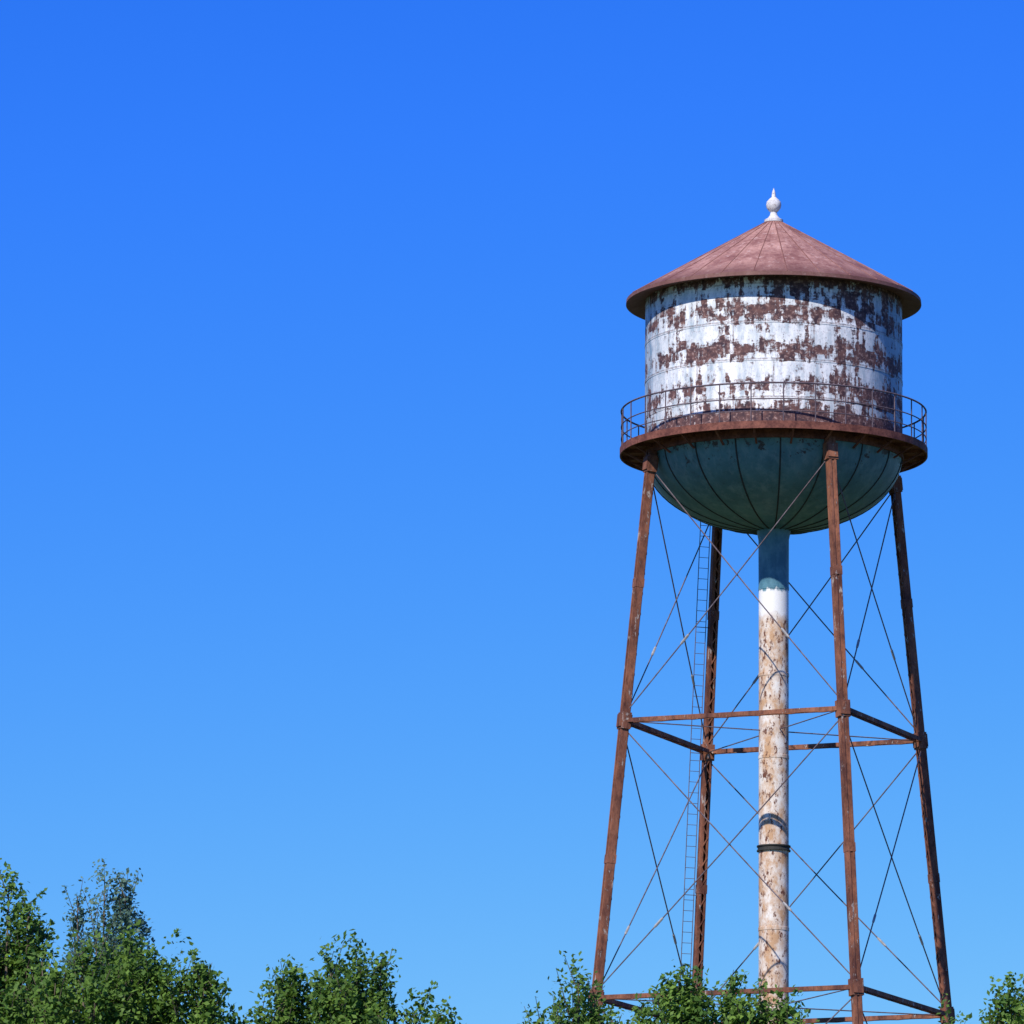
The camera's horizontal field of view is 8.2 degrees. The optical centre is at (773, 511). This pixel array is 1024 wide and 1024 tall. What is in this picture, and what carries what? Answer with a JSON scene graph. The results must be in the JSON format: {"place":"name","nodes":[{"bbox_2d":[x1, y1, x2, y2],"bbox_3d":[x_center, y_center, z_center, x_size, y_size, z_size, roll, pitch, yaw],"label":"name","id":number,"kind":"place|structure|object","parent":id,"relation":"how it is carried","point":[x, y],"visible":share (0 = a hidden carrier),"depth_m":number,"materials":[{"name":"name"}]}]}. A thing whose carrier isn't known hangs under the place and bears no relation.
{"place":"outdoors","nodes":[
{"label":"outdoors","id":0,"kind":"place"},
{"bbox_2d":[0,0,1023,1023],"label":"sky","id":1,"kind":"structure","parent":0,"point":[322,351],"materials":[{"name":"blue"}]},
{"bbox_2d":[654,437,901,533],"bbox_3d":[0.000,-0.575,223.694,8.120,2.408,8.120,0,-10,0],"label":"bowl","id":2,"kind":"object","parent":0,"point":[801,458],"visible":0.91,"depth_m":221.10,"materials":[{"name":"green paint"}]},
{"bbox_2d":[654,437,901,534],"bbox_3d":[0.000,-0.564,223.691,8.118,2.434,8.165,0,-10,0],"label":"bowl seams","id":3,"kind":"object","parent":2,"relation":"attached to","point":[753,532],"visible":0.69,"depth_m":222.30,"materials":[{"name":"green metal"}]},
{"bbox_2d":[623,428,923,472],"bbox_3d":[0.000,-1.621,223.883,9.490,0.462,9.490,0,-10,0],"label":"balcony brackets","id":4,"kind":"object","parent":3,"relation":"attached to","point":[791,433],"visible":0.55,"depth_m":220.62,"materials":[{"name":"brown metal"}]},
{"bbox_2d":[620,420,927,471],"bbox_3d":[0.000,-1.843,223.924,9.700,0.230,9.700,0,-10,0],"label":"balcony deck","id":5,"kind":"structure","parent":4,"relation":"on","point":[874,432],"depth_m":220.20,"materials":[{"name":"brown metal"}]},
{"bbox_2d":[679,522,710,1006],"bbox_3d":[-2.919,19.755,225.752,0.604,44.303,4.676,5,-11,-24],"label":"ladder","id":6,"kind":"object","parent":5,"relation":"attached to","point":[705,627],"visible":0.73,"depth_m":226.72,"materials":[{"name":"grey metal"}]},
{"bbox_2d":[620,382,926,445],"bbox_3d":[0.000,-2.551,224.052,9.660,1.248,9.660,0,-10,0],"label":"balcony railing","id":7,"kind":"object","parent":5,"relation":"on","point":[921,419],"visible":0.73,"depth_m":220.44,"materials":[{"name":"metal"}]},
{"bbox_2d":[645,275,902,437],"bbox_3d":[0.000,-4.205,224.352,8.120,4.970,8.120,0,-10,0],"label":"tank wall","id":8,"kind":"structure","parent":3,"relation":"on","point":[772,297],"depth_m":220.94,"materials":[{"name":"white metal"}]},
{"bbox_2d":[644,319,902,422],"bbox_3d":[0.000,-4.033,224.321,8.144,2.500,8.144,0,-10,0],"label":"tank lap seams","id":9,"kind":"object","parent":8,"relation":"on","point":[773,358],"visible":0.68,"depth_m":220.87,"materials":[{"name":"white metal"}]},
{"bbox_2d":[626,220,920,319],"bbox_3d":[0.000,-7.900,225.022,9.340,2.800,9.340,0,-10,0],"label":"roof","id":10,"kind":"structure","parent":8,"relation":"on","point":[770,261],"depth_m":222.08,"materials":[{"name":"brown metal"}]},
{"bbox_2d":[632,221,912,292],"bbox_3d":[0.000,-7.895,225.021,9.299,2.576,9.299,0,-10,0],"label":"roof seams","id":11,"kind":"object","parent":10,"relation":"on","point":[781,249],"visible":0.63,"depth_m":223.39,"materials":[{"name":"brown metal"}]},
{"bbox_2d":[764,188,782,221],"bbox_3d":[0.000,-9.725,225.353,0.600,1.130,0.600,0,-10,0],"label":"finial","id":12,"kind":"object","parent":10,"relation":"on","point":[773,204],"visible":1,"depth_m":225.18,"materials":[{"name":"white paint"}]},
{"bbox_3d":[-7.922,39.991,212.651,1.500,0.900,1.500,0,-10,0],"label":"footing","id":13,"kind":"object","parent":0,"visible":0},
{"bbox_2d":[589,449,658,1014],"bbox_3d":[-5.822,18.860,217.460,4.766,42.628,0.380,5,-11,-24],"label":"leg","id":14,"kind":"object","parent":13,"relation":"on","point":[649,469],"visible":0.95,"depth_m":220.14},
{"bbox_2d":[602,460,942,1023],"bbox_3d":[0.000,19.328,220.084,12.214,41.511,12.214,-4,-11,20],"label":"bracing rods","id":15,"kind":"object","parent":14,"relation":"attached to","point":[702,726],"visible":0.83,"depth_m":221.71,"materials":[{"name":"metal"}]},
{"bbox_2d":[625,628,923,949],"bbox_3d":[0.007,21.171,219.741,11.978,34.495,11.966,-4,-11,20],"label":"turnbuckles","id":16,"kind":"object","parent":15,"relation":"attached to","point":[754,682],"visible":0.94,"depth_m":221.99,"materials":[{"name":"metal"}]},
{"bbox_2d":[599,706,948,1023],"bbox_3d":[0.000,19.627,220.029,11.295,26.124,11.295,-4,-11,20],"label":"struts","id":17,"kind":"object","parent":14,"relation":"attached to","point":[613,998],"visible":0.75,"depth_m":220.21,"materials":[{"name":"brown metal"}]},
{"bbox_3d":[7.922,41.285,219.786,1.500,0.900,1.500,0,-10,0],"label":"footing","id":18,"kind":"object","parent":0,"visible":0},
{"bbox_2d":[889,475,954,1023],"bbox_3d":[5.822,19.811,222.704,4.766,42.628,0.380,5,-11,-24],"label":"leg","id":19,"kind":"object","parent":18,"relation":"on","point":[906,601],"visible":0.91,"depth_m":224.27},
{"label":"ground","id":20,"kind":"structure","parent":0,"visible":0},
{"bbox_2d":[0,858,79,1023],"bbox_3d":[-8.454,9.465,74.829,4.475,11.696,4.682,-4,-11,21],"label":"tree","id":21,"kind":"object","parent":20,"relation":"on","point":[19,946],"visible":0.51,"depth_m":75.35,"materials":[{"name":"green plant"}]},
{"bbox_2d":[57,858,187,1023],"bbox_3d":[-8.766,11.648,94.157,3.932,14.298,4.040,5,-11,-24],"label":"tree","id":22,"kind":"object","parent":20,"relation":"on","point":[125,913],"visible":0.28,"depth_m":95.44,"materials":[{"name":"green plant"}]},
{"bbox_2d":[0,919,251,1023],"bbox_3d":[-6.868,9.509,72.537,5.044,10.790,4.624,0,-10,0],"label":"tree","id":23,"kind":"object","parent":20,"relation":"on","point":[113,997],"visible":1,"depth_m":73.08,"materials":[{"name":"green plant"}]},
{"bbox_2d":[243,929,462,1023],"bbox_3d":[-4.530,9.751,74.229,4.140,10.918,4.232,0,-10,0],"label":"tree","id":24,"kind":"object","parent":20,"relation":"on","point":[342,1000],"visible":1,"depth_m":75.10,"materials":[{"name":"green plant"}]},
{"bbox_2d":[522,950,648,1023],"bbox_3d":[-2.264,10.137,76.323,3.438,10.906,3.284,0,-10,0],"label":"tree","id":25,"kind":"object","parent":20,"relation":"on","point":[592,1016],"visible":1,"depth_m":77.13,"materials":[{"name":"green plant"}]},
{"bbox_2d":[630,962,819,1023],"bbox_3d":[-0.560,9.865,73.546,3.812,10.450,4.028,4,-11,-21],"label":"tree","id":26,"kind":"object","parent":20,"relation":"on","point":[685,998],"visible":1,"depth_m":74.13,"materials":[{"name":"green plant"}]},
{"bbox_2d":[757,528,790,1023],"bbox_3d":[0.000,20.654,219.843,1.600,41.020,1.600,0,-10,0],"label":"riser pipe","id":27,"kind":"object","parent":20,"relation":"on","point":[773,673],"visible":0.86,"depth_m":221.82,"materials":[{"name":"metal"}]},
{"bbox_2d":[757,844,790,852],"bbox_3d":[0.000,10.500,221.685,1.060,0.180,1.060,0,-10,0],"label":"riser coupling","id":28,"kind":"object","parent":27,"relation":"attached to","point":[786,847],"visible":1,"depth_m":221.25,"materials":[{"name":"metal"}]},
{"bbox_2d":[937,971,1023,1023],"bbox_3d":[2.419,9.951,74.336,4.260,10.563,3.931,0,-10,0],"label":"tree","id":29,"kind":"object","parent":20,"relation":"on","point":[1014,1014],"visible":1,"depth_m":75.19,"materials":[{"name":"green plant"}]},
{"bbox_3d":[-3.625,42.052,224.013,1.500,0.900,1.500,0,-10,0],"label":"footing back","id":30,"kind":"object","parent":20,"relation":"on","visible":0},
{"bbox_2d":[692,526,722,1001],"bbox_3d":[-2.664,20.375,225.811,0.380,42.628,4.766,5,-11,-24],"label":"support leg","id":31,"kind":"object","parent":30,"relation":"on","point":[706,775],"visible":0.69,"depth_m":226.81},
{"bbox_3d":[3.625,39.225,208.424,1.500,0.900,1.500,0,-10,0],"label":"footing front","id":32,"kind":"object","parent":20,"relation":"on","visible":0},
{"bbox_2d":[823,437,863,1023],"bbox_3d":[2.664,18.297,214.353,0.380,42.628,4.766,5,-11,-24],"label":"leg front","id":33,"kind":"object","parent":32,"relation":"on","point":[843,715],"visible":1,"depth_m":217.51,"materials":[{"name":"brown metal"}]}
]}

